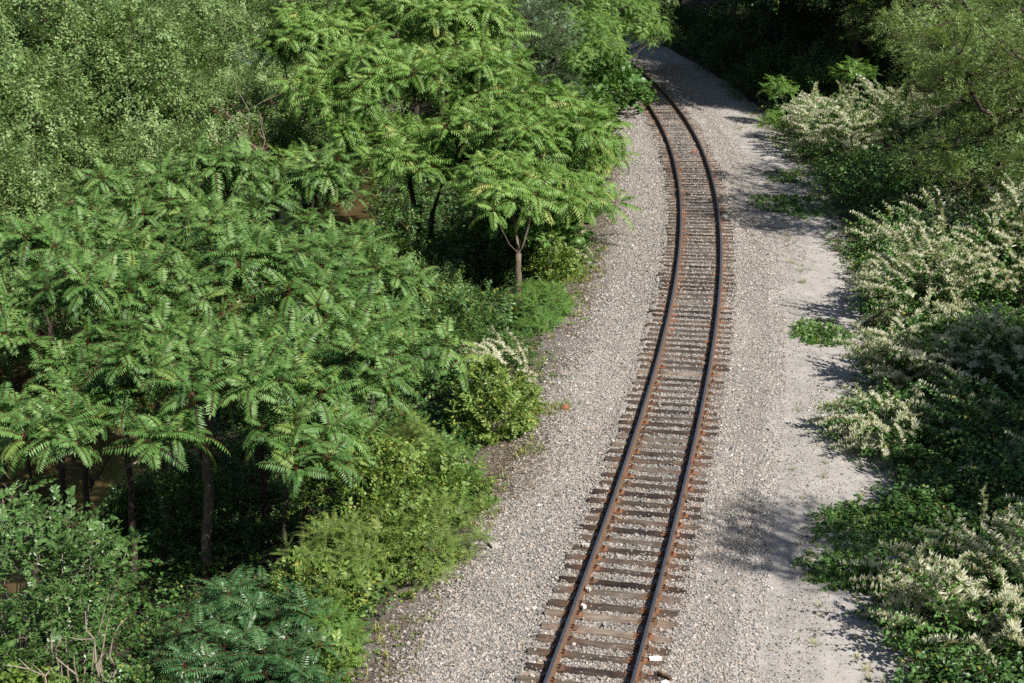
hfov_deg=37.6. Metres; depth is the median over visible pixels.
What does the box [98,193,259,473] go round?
sumac tree
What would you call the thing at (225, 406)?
leafy shrub
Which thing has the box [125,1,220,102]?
tree
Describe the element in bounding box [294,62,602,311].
undergrowth
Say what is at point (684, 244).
railway tie
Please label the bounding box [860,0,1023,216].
willow tree
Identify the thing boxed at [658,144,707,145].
railway tie
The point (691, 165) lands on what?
railway tie
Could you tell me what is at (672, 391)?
railway tie
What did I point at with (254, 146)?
bare branch
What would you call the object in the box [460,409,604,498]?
leaf litter
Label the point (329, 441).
sumac tree
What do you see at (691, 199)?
railway tie
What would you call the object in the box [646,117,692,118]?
railway tie
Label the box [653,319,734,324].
railway tie
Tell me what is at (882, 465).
weed cover
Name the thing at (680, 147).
railway tie
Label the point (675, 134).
railway tie
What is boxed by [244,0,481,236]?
tree of heaven
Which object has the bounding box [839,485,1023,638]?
knotweed clump
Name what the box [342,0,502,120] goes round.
tree
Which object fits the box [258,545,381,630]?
leafy shrub
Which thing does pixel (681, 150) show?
railway tie
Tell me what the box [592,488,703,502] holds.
railway tie
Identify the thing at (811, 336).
vine patch
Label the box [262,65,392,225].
tree
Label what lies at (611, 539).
railway tie
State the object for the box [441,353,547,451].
round bush
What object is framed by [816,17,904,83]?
leafy shrub
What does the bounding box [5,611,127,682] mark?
bare branch
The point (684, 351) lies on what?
railway tie
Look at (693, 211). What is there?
railway tie
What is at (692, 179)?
railway tie
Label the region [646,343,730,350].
railway tie
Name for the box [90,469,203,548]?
leafy shrub
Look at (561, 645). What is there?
rail
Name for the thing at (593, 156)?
tree of heaven
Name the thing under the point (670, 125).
railway tie
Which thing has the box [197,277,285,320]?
leafy shrub
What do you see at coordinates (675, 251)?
railway tie
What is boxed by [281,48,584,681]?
verge
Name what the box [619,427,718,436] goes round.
railway tie
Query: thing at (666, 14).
tree
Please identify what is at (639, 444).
railway tie
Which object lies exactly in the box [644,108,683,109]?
railway tie
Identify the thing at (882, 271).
knotweed clump
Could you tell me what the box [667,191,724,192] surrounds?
railway tie
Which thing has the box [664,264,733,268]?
railway tie
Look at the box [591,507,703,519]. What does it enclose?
railway tie
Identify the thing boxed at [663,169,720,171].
railway tie
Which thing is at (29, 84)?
tree
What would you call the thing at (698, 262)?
railway tie
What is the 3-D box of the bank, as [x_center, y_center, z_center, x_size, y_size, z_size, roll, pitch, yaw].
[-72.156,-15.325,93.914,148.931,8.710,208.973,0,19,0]
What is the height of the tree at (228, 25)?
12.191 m
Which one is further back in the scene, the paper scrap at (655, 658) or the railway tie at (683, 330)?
the railway tie at (683, 330)
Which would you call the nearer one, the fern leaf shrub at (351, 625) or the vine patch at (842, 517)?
the fern leaf shrub at (351, 625)
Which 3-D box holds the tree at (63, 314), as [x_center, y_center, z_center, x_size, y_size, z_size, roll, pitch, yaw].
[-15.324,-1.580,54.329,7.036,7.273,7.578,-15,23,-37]
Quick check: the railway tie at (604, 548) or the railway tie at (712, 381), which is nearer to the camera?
the railway tie at (604, 548)
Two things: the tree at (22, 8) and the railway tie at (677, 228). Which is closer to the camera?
the railway tie at (677, 228)
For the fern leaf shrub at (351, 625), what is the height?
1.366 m
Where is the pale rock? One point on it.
(586, 545)
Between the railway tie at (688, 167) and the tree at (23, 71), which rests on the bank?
the tree at (23, 71)
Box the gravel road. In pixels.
[540,9,908,682]
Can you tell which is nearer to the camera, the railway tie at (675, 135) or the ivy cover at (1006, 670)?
the ivy cover at (1006, 670)
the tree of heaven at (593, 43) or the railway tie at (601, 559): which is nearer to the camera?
the railway tie at (601, 559)
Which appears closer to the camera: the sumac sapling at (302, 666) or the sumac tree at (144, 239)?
the sumac sapling at (302, 666)
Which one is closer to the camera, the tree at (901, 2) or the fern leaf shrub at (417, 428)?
the fern leaf shrub at (417, 428)
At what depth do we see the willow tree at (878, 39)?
78.47 m
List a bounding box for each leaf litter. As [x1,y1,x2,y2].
[345,126,627,682]
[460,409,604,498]
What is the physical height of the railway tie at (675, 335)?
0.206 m
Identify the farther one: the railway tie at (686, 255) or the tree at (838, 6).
the tree at (838, 6)
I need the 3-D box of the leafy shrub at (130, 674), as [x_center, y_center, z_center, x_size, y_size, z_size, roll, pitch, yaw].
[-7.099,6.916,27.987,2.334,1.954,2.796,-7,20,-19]
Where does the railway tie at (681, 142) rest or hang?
on the ballast bed
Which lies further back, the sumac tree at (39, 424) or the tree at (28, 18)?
the tree at (28, 18)
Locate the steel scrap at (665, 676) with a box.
[656,670,671,680]
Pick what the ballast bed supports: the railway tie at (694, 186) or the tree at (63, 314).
the railway tie at (694, 186)
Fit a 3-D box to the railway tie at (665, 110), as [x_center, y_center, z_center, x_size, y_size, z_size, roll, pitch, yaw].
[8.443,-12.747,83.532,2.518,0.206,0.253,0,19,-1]
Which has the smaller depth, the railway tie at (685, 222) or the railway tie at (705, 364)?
the railway tie at (705, 364)
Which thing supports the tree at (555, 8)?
on the verge
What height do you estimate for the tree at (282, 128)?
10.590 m
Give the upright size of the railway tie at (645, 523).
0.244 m
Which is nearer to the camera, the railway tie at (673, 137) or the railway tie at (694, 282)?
the railway tie at (694, 282)
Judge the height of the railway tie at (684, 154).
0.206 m
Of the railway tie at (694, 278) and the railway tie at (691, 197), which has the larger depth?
the railway tie at (691, 197)
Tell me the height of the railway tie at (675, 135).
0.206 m
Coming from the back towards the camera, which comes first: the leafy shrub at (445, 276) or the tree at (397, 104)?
the tree at (397, 104)
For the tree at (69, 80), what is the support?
on the bank
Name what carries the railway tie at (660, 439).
on the ballast bed
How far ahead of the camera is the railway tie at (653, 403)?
40.19 m
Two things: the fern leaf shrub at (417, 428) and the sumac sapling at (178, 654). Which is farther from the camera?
the fern leaf shrub at (417, 428)
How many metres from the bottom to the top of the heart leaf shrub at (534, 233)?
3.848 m
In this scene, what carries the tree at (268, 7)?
on the bank
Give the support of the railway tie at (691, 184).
on the ballast bed
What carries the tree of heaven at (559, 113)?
on the bank
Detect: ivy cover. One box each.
[639,0,1023,243]
[840,212,1023,682]
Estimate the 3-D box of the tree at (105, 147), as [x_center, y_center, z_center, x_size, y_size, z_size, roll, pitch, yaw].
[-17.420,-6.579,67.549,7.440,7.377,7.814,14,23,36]
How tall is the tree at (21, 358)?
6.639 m
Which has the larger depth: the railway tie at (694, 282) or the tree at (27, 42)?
the tree at (27, 42)
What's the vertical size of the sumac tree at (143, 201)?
9.910 m
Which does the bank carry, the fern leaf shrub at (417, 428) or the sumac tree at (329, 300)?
the sumac tree at (329, 300)
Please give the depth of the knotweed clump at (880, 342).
41.19 m
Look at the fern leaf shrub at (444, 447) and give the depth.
34.79 m
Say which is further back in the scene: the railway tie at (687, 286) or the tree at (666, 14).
the tree at (666, 14)
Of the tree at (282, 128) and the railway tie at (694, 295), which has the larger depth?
the tree at (282, 128)
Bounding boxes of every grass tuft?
[514,438,548,454]
[524,398,565,415]
[554,398,582,410]
[562,275,588,283]
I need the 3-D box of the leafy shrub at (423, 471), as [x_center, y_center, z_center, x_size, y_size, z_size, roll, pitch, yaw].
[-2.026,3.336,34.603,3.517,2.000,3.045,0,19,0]
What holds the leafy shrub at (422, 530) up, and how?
on the verge
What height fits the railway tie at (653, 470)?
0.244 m
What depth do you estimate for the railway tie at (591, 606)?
29.56 m
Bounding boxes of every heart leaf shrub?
[487,195,602,260]
[515,31,658,129]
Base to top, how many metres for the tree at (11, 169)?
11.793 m
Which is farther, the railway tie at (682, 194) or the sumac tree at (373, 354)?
the railway tie at (682, 194)
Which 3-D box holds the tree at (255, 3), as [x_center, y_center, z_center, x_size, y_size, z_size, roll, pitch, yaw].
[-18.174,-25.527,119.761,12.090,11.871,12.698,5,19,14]
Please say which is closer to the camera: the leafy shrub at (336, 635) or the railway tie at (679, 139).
the leafy shrub at (336, 635)
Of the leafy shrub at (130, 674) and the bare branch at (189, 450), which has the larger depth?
the bare branch at (189, 450)
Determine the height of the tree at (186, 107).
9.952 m
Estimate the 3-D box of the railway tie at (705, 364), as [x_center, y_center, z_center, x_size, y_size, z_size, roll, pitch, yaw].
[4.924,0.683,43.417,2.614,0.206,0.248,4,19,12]
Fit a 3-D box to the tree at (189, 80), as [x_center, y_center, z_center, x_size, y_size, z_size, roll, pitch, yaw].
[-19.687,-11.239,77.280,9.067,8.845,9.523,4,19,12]
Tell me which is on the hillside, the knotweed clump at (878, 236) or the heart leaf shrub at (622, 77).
the knotweed clump at (878, 236)
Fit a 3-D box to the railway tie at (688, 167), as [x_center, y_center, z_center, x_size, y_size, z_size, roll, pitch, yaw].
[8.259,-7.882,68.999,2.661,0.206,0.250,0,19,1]
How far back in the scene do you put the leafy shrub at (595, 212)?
62.23 m
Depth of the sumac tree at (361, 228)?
43.03 m
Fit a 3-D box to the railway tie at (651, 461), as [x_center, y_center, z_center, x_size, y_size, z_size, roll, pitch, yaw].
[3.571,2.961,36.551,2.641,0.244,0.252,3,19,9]
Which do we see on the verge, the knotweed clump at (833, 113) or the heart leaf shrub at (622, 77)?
the heart leaf shrub at (622, 77)
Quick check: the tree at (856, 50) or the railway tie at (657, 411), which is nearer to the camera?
the railway tie at (657, 411)
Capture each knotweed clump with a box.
[438,325,572,411]
[550,229,603,264]
[765,74,940,167]
[796,141,1021,213]
[804,375,955,468]
[818,183,1023,269]
[832,298,1023,407]
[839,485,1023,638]
[840,168,1023,335]
[850,503,1023,682]
[871,361,1023,530]
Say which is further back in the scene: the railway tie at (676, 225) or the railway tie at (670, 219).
the railway tie at (670, 219)
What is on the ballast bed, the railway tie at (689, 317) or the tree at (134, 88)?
the railway tie at (689, 317)
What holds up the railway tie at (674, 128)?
on the ballast bed
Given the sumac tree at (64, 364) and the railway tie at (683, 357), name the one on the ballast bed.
the railway tie at (683, 357)
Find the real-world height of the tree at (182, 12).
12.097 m
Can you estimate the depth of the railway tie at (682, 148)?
73.26 m
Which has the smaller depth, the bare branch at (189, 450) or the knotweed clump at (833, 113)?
the bare branch at (189, 450)
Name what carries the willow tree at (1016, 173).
on the hillside
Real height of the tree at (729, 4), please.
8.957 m
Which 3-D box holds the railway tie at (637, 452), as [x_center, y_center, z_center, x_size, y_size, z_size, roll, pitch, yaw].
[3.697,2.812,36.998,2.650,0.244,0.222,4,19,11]
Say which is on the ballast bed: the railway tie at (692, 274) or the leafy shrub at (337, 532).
the railway tie at (692, 274)
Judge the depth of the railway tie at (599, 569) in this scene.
31.01 m
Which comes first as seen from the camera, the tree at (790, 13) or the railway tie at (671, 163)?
the railway tie at (671, 163)
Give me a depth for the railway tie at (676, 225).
58.73 m
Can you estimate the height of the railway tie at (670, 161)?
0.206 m
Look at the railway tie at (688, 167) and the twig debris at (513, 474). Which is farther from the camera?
the railway tie at (688, 167)
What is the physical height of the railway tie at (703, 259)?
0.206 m
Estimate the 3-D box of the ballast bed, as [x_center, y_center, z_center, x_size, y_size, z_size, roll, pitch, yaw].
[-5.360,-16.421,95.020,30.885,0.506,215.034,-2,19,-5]
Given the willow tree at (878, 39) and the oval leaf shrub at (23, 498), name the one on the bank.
the oval leaf shrub at (23, 498)
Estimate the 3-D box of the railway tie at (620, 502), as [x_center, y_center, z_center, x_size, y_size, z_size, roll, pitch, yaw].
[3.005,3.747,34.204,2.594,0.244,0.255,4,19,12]
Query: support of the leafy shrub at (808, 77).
on the hillside
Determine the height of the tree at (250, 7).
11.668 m
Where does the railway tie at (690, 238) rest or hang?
on the ballast bed
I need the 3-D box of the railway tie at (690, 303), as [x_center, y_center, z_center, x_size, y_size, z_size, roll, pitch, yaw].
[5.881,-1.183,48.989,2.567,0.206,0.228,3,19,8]
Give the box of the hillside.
[569,0,1023,682]
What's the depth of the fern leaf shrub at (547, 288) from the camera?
48.41 m
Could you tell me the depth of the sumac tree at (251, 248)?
37.47 m
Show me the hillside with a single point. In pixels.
(749, 96)
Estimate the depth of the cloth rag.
32.62 m
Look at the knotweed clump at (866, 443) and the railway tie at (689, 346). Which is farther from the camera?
the railway tie at (689, 346)
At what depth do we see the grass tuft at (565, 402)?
40.65 m
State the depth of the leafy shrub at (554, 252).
53.35 m
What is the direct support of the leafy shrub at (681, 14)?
on the hillside
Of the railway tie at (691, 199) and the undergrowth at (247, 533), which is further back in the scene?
the railway tie at (691, 199)
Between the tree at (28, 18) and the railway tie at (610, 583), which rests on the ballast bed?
the railway tie at (610, 583)
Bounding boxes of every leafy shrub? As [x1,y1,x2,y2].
[0,660,74,682]
[75,649,186,682]
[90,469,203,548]
[136,459,280,572]
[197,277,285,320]
[211,389,293,417]
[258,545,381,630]
[280,619,364,682]
[282,430,424,547]
[317,197,541,284]
[318,246,493,364]
[332,489,467,601]
[352,437,499,528]
[389,279,521,398]
[521,227,594,283]
[574,152,615,223]
[642,0,715,44]
[724,37,816,99]
[770,36,885,108]
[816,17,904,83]
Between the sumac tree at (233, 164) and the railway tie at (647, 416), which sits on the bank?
the sumac tree at (233, 164)
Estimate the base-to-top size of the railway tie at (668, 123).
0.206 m
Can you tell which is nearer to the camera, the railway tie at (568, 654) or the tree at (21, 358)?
the railway tie at (568, 654)
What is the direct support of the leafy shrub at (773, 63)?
on the hillside
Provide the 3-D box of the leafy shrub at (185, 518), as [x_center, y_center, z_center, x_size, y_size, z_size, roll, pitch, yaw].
[-7.594,4.173,38.104,3.599,2.537,4.177,0,19,0]
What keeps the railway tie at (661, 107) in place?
on the ballast bed
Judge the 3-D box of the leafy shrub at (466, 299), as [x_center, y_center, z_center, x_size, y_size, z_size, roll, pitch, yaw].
[-1.975,-0.445,47.509,4.799,2.616,8.982,0,19,0]
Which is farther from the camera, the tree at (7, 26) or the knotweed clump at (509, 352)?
the tree at (7, 26)
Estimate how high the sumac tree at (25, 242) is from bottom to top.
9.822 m
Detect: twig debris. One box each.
[354,613,496,682]
[462,445,549,502]
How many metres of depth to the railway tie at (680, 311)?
48.07 m
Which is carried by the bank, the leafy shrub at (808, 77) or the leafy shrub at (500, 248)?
the leafy shrub at (500, 248)
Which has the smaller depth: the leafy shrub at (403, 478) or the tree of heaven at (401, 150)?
the leafy shrub at (403, 478)
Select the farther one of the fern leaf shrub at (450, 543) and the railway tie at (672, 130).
the railway tie at (672, 130)
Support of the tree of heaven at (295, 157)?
on the bank
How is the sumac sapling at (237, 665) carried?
on the verge
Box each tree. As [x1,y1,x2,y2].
[0,0,26,41]
[0,0,39,20]
[0,0,55,149]
[0,0,56,124]
[0,1,122,191]
[0,2,78,165]
[0,32,140,183]
[0,73,92,213]
[0,109,94,280]
[0,123,88,274]
[0,205,145,503]
[0,244,203,578]
[0,259,91,393]
[0,361,134,645]
[2,0,171,167]
[2,196,184,362]
[3,60,71,174]
[11,0,204,219]
[19,0,200,201]
[21,296,223,593]
[41,313,353,579]
[45,148,222,457]
[47,121,177,231]
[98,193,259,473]
[101,39,217,144]
[104,102,283,301]
[121,0,250,123]
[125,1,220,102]
[126,55,291,213]
[129,200,358,486]
[130,0,257,81]
[142,0,277,91]
[151,55,359,222]
[171,129,377,411]
[190,257,381,520]
[192,49,307,123]
[221,0,264,32]
[223,388,402,578]
[224,43,383,201]
[231,298,479,550]
[236,0,388,66]
[238,0,282,47]
[244,203,401,428]
[260,0,321,29]
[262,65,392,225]
[271,227,444,442]
[276,2,423,170]
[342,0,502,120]
[468,0,579,52]
[502,0,587,63]
[578,0,686,59]
[710,0,751,13]
[720,0,851,73]
[751,0,952,95]
[757,0,860,54]
[757,0,880,54]
[829,0,1002,85]
[846,0,1023,51]
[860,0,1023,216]
[992,132,1023,239]
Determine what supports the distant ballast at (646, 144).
on the ballast bed
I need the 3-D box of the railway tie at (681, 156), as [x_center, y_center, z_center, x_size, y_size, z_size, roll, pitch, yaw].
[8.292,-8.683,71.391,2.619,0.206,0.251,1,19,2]
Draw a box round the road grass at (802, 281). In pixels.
[734,121,829,646]
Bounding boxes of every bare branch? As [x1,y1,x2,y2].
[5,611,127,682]
[71,425,122,491]
[119,446,200,472]
[202,76,282,167]
[936,178,995,217]
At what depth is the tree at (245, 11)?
90.72 m
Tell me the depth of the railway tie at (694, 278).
51.66 m
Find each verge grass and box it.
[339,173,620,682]
[728,90,928,682]
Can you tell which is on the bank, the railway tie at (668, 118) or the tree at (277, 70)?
the tree at (277, 70)
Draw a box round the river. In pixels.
[0,23,393,611]
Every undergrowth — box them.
[0,271,570,682]
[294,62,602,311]
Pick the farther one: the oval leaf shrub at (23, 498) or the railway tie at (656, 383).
the railway tie at (656, 383)
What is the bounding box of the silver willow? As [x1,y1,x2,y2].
[490,0,594,98]
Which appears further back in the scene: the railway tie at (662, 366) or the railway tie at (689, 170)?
the railway tie at (689, 170)
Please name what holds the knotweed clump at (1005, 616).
on the hillside
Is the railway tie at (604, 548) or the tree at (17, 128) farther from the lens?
the tree at (17, 128)
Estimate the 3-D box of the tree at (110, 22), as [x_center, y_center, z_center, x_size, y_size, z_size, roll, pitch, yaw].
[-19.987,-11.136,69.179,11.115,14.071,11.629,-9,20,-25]
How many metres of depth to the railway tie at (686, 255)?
54.50 m
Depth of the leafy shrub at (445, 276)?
51.52 m
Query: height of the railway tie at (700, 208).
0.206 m
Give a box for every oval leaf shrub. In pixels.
[0,450,64,670]
[0,484,161,682]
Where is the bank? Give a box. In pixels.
[0,72,538,682]
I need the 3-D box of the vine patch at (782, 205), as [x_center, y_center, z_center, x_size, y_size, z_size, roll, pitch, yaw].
[11.636,-5.747,62.504,3.758,0.632,4.421,6,19,18]
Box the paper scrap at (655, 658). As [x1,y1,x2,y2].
[648,656,661,660]
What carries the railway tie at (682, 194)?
on the ballast bed
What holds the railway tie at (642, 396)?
on the ballast bed
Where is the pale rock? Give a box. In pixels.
[582,543,589,547]
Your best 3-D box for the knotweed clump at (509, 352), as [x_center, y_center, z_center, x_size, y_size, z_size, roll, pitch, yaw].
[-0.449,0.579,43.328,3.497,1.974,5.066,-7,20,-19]
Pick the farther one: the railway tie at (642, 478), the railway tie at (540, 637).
the railway tie at (642, 478)
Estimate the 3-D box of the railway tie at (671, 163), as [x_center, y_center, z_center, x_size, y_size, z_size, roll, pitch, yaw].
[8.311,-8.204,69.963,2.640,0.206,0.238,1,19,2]
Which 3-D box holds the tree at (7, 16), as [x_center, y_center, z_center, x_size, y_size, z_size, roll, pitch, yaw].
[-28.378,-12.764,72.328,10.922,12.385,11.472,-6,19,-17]
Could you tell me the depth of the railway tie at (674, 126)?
78.83 m
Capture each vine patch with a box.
[747,192,840,219]
[763,166,824,188]
[788,315,857,348]
[789,540,917,592]
[801,486,979,555]
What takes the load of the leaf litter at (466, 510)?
on the verge
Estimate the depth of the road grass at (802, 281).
36.48 m
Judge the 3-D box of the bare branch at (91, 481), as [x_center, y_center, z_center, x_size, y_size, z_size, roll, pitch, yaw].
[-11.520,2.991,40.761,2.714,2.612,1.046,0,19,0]
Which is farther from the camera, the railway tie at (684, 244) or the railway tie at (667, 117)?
the railway tie at (667, 117)
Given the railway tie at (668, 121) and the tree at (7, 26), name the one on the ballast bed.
the railway tie at (668, 121)
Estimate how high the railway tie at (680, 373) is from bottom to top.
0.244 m
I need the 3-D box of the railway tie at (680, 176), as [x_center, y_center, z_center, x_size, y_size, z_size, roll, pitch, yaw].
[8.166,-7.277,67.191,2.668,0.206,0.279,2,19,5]
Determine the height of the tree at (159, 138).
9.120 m
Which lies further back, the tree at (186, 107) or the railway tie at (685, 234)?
the tree at (186, 107)
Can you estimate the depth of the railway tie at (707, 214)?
60.54 m
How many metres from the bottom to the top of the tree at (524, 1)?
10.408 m
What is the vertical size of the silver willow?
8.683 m
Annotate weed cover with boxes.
[355,175,606,681]
[764,125,928,664]
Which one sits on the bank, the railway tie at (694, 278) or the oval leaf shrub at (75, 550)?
the oval leaf shrub at (75, 550)
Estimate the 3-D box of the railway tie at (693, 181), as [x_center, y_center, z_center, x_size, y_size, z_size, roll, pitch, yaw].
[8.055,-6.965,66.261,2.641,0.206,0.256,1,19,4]
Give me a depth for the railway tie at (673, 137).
75.96 m
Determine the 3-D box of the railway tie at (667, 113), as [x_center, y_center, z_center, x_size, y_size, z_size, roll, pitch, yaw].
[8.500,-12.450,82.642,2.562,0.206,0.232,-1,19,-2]
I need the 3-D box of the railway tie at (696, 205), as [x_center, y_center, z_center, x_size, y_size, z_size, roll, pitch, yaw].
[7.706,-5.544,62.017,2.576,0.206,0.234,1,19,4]
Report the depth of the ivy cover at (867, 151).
67.69 m
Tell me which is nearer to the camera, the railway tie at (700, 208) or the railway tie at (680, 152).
the railway tie at (700, 208)
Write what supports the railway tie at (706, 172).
on the ballast bed
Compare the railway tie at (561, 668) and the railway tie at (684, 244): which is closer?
the railway tie at (561, 668)
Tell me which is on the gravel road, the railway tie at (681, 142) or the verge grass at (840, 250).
the verge grass at (840, 250)
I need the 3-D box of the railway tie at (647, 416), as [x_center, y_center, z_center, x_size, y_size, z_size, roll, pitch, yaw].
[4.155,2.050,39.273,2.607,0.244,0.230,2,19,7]
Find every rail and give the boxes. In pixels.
[543,57,682,682]
[589,38,722,682]
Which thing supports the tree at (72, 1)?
on the bank
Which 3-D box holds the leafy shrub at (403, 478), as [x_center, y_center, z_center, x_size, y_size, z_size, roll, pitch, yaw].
[-3.491,3.490,33.353,3.159,3.304,3.331,0,19,0]
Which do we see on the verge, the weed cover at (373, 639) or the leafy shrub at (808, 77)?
the weed cover at (373, 639)
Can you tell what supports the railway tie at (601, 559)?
on the ballast bed
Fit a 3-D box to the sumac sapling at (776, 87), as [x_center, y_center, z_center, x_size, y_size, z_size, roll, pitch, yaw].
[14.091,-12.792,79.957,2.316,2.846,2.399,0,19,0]
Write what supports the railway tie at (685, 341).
on the ballast bed
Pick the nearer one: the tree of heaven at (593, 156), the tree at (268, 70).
the tree of heaven at (593, 156)
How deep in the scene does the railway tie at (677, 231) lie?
57.78 m
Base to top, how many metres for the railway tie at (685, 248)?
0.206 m
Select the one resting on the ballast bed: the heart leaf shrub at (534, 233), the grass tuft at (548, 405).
the grass tuft at (548, 405)
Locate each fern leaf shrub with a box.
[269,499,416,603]
[289,595,374,682]
[343,485,503,594]
[351,403,460,505]
[413,426,500,517]
[505,276,579,334]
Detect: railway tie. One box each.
[516,675,583,682]
[524,662,663,681]
[527,647,667,666]
[536,633,671,655]
[540,622,671,644]
[544,609,677,628]
[547,599,678,617]
[553,585,680,602]
[558,575,689,593]
[565,563,687,581]
[566,553,688,570]
[572,544,694,559]
[579,534,697,550]
[580,524,694,539]
[585,515,699,530]
[587,497,701,511]
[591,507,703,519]
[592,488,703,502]
[600,480,708,492]
[601,472,710,485]
[605,455,713,467]
[605,464,709,476]
[609,448,712,459]
[611,441,716,451]
[617,434,718,445]
[619,419,719,429]
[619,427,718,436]
[621,413,720,421]
[626,407,720,416]
[627,400,720,409]
[628,393,723,402]
[632,387,727,396]
[633,380,724,389]
[637,376,724,383]
[638,353,729,361]
[638,358,727,367]
[638,369,727,377]
[640,364,729,371]
[641,107,683,107]
[641,111,686,113]
[643,114,687,115]
[643,338,728,344]
[643,348,731,354]
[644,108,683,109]
[644,110,686,111]
[644,113,689,113]
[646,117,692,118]
[646,121,694,122]
[646,323,731,328]
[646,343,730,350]
[647,116,689,117]
[647,119,692,120]
[647,122,693,123]
[647,333,732,339]
[649,124,694,125]
[649,309,731,314]
[650,328,733,334]
[651,126,699,127]
[651,128,700,129]
[652,129,694,130]
[652,313,732,320]
[653,133,701,134]
[653,135,701,136]
[653,137,700,137]
[653,300,731,305]
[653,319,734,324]
[654,131,698,132]
[655,142,707,143]
[656,138,702,139]
[657,140,705,141]
[657,146,706,147]
[657,304,733,309]
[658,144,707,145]
[658,272,734,276]
[658,296,732,301]
[659,150,710,151]
[659,152,712,153]
[659,156,709,157]
[659,284,734,289]
[659,287,735,291]
[659,292,734,297]
[660,148,710,149]
[660,160,715,162]
[660,260,733,264]
[660,280,735,284]
[661,154,712,155]
[661,158,714,159]
[662,162,716,164]
[662,268,733,272]
[662,276,736,280]
[663,167,718,168]
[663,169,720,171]
[663,253,733,258]
[663,257,735,261]
[664,165,718,166]
[664,173,720,175]
[664,188,723,190]
[664,246,733,250]
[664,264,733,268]
[665,175,720,177]
[665,180,722,182]
[665,183,722,185]
[665,186,724,188]
[666,171,721,173]
[666,178,723,180]
[666,198,724,200]
[666,201,729,203]
[666,209,726,212]
[666,224,732,227]
[666,227,733,230]
[666,250,735,254]
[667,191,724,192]
[667,196,725,197]
[667,230,733,233]
[667,233,733,236]
[667,243,734,246]
[668,193,724,195]
[668,204,728,206]
[668,212,731,215]
[668,221,730,224]
[668,236,734,240]
[668,240,733,243]
[669,207,730,209]
[669,215,731,218]
[669,218,730,220]
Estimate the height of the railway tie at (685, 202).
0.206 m
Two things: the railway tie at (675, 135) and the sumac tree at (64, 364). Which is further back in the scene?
the railway tie at (675, 135)
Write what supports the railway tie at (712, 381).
on the ballast bed
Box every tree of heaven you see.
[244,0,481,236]
[265,0,569,264]
[267,137,360,232]
[414,66,634,228]
[439,147,602,309]
[519,0,673,86]
[539,0,672,65]
[545,123,644,231]
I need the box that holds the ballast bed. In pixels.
[347,11,769,682]
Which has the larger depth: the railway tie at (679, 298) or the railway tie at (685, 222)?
the railway tie at (685, 222)
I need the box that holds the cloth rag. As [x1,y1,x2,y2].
[488,540,498,547]
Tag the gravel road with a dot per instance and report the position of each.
(783, 554)
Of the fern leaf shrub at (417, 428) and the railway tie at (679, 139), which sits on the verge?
the fern leaf shrub at (417, 428)
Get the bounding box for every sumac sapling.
[140,605,241,682]
[156,565,290,679]
[204,623,311,682]
[248,575,345,658]
[256,622,349,682]
[750,108,792,134]
[756,74,799,113]
[825,56,879,95]
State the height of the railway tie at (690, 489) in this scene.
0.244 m
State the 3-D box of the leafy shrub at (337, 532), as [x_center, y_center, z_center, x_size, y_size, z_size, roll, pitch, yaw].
[-3.418,4.462,31.185,3.064,2.066,3.420,14,23,36]
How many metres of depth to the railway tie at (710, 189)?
64.75 m
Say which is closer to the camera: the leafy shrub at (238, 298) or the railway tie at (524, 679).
the railway tie at (524, 679)
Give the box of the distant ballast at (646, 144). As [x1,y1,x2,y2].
[554,61,785,311]
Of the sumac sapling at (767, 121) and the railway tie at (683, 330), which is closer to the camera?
the railway tie at (683, 330)
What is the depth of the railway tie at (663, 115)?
82.04 m
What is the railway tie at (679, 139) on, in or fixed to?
on the ballast bed
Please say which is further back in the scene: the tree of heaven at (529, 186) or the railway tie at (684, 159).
the railway tie at (684, 159)
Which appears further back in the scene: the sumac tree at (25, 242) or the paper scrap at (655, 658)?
the sumac tree at (25, 242)
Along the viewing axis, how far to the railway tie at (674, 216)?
60.11 m
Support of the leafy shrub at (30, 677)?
on the bank
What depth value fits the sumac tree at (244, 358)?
32.56 m
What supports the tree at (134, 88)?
on the bank
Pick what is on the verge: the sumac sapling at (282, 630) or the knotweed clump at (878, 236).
the sumac sapling at (282, 630)
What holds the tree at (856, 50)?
on the hillside
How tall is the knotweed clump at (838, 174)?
3.155 m
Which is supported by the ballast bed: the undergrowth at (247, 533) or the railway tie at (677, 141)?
the railway tie at (677, 141)
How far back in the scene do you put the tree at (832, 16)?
89.56 m
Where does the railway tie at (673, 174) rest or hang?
on the ballast bed
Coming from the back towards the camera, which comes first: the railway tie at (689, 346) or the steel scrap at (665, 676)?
the railway tie at (689, 346)
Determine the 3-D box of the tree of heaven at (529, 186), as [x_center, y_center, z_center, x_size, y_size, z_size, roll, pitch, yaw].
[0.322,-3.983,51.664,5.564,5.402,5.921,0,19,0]
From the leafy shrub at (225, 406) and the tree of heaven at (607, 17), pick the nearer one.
the leafy shrub at (225, 406)
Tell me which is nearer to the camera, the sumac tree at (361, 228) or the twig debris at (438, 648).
the twig debris at (438, 648)
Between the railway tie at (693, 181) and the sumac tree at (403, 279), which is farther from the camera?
the railway tie at (693, 181)
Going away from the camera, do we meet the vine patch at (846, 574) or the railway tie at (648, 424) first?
the vine patch at (846, 574)
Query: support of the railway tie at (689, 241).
on the ballast bed
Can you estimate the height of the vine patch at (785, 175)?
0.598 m
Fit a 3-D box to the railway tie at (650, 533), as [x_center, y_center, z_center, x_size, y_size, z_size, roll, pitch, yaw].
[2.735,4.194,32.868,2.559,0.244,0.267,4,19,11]
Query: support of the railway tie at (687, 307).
on the ballast bed

